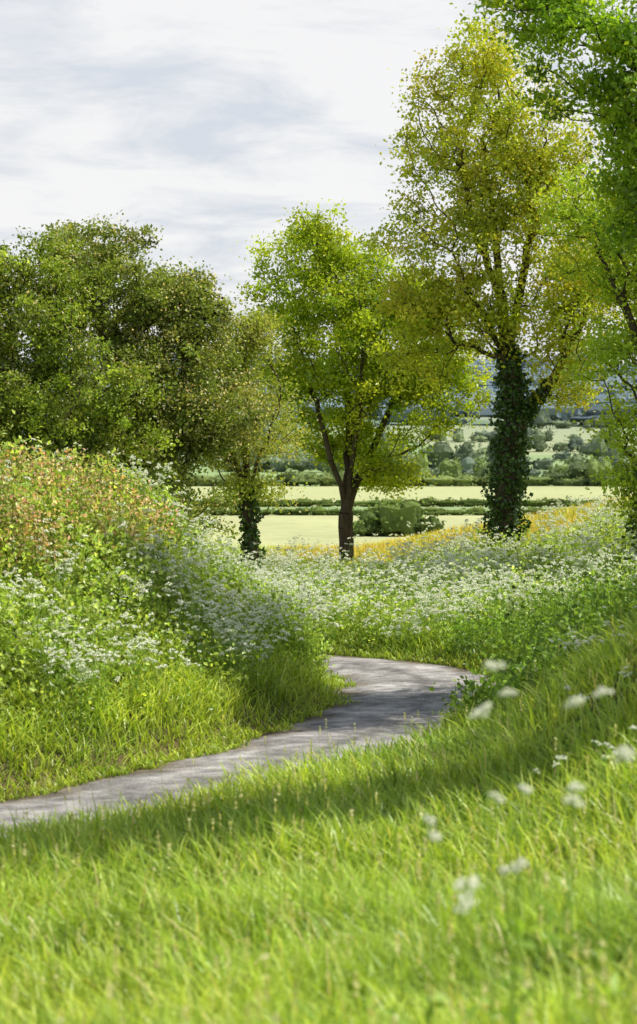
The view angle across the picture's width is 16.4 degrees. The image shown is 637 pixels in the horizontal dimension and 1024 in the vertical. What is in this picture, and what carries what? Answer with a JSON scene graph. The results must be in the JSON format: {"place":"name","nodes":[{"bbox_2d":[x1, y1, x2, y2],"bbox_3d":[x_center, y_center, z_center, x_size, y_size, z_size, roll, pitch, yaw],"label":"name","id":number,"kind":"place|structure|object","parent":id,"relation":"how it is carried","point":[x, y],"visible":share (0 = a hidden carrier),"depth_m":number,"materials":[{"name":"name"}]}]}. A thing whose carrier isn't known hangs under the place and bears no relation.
{"place":"outdoors","nodes":[
{"label":"outdoors","id":0,"kind":"place"},
{"bbox_2d":[0,362,636,1020],"bbox_3d":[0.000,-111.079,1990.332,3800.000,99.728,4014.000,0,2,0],"label":"ground","id":1,"kind":"structure","parent":0,"point":[282,530],"depth_m":125.65,"materials":[{"name":"plant"}]},
{"bbox_2d":[0,224,201,499],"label":"hawthorn tree","id":2,"kind":"object","parent":1,"relation":"on","point":[36,398],"visible":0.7,"depth_m":45.68,"materials":[{"name":"green plant"}]},
{"bbox_2d":[12,210,281,544],"bbox_3d":[-3.802,-2.062,47.542,6.066,8.868,4.596,0,2,0],"label":"hawthorn tree","id":3,"kind":"object","parent":1,"relation":"on","point":[185,310],"visible":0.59,"depth_m":47.13,"materials":[{"name":"green plant"}]},
{"bbox_2d":[192,527,246,579],"bbox_3d":[-2.618,1.406,44.216,2.522,2.182,2.528,0,2,0],"label":"hedge shrub","id":4,"kind":"object","parent":1,"relation":"on","point":[223,549],"visible":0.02,"depth_m":44.26,"materials":[{"name":"green plant"}]},
{"bbox_2d":[0,655,495,836],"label":"country lane","id":5,"kind":"structure","parent":1,"relation":"on","point":[387,693],"depth_m":29.06,"materials":[{"name":"grey asphalt"}]},
{"bbox_2d":[179,297,321,581],"bbox_3d":[-1.760,-1.233,49.894,3.686,7.238,2.976,0,2,0],"label":"field maple tree","id":6,"kind":"object","parent":1,"relation":"on","point":[252,492],"visible":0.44,"depth_m":49.77,"materials":[{"name":"green plant"}]},
{"bbox_2d":[0,494,636,1023],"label":"grass","id":7,"kind":"structure","parent":1,"relation":"on","point":[344,938],"depth_m":14.68,"materials":[{"name":"green plant"}]},
{"bbox_2d":[0,409,636,750],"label":"bank weeds","id":8,"kind":"object","parent":1,"relation":"on","point":[94,512],"visible":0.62,"depth_m":30.94,"materials":[{"name":"green plant"}]},
{"bbox_2d":[0,438,636,1023],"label":"cow parsley","id":9,"kind":"object","parent":1,"relation":"on","point":[622,754],"visible":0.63,"depth_m":33.33,"materials":[{"name":"white plant"}]},
{"bbox_2d":[2,353,636,426],"bbox_3d":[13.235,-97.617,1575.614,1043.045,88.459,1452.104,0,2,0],"label":"distant woodland","id":10,"kind":"object","parent":1,"relation":"on","point":[579,416],"visible":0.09,"depth_m":995.86,"materials":[{"name":"green plant"}]},
{"bbox_2d":[9,409,636,476],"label":"distant trees","id":11,"kind":"object","parent":1,"relation":"on","point":[466,454],"visible":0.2,"depth_m":500.06,"materials":[{"name":"green plant"}]},
{"bbox_2d":[229,198,498,563],"bbox_3d":[1.311,-3.254,59.877,7.533,10.363,4.926,0,2,0],"label":"maple tree","id":12,"kind":"object","parent":1,"relation":"on","point":[346,301],"visible":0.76,"depth_m":59.36,"materials":[{"name":"green plant"}]},
{"bbox_2d":[353,493,446,536],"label":"field bush","id":13,"kind":"object","parent":1,"relation":"on","point":[384,519],"visible":0.84,"depth_m":111.60,"materials":[{"name":"green plant"}]},
{"bbox_2d":[190,495,615,515],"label":"hedgerow","id":14,"kind":"object","parent":1,"relation":"on","point":[306,503],"visible":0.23,"depth_m":177.61,"materials":[{"name":"green plant"}]},
{"bbox_2d":[177,435,632,485],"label":"hedgerow","id":15,"kind":"object","parent":1,"relation":"on","point":[576,473],"visible":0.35,"depth_m":301.54,"materials":[{"name":"green plant"}]},
{"bbox_2d":[350,2,636,546],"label":"oak tree","id":16,"kind":"object","parent":1,"relation":"on","point":[532,170],"visible":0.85,"depth_m":53.45,"materials":[{"name":"green plant"}]},
{"bbox_2d":[460,0,636,255],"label":"oak tree","id":17,"kind":"object","parent":1,"relation":"on","point":[617,39],"visible":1,"depth_m":31.58,"materials":[{"name":"green plant"}]},
{"bbox_2d":[517,124,636,562],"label":"oak tree","id":18,"kind":"object","parent":1,"relation":"on","point":[575,211],"visible":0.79,"depth_m":47.60,"materials":[{"name":"green plant"}]},
{"bbox_2d":[0,0,636,364],"label":"sky","id":19,"kind":"structure","parent":0,"point":[202,120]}
]}

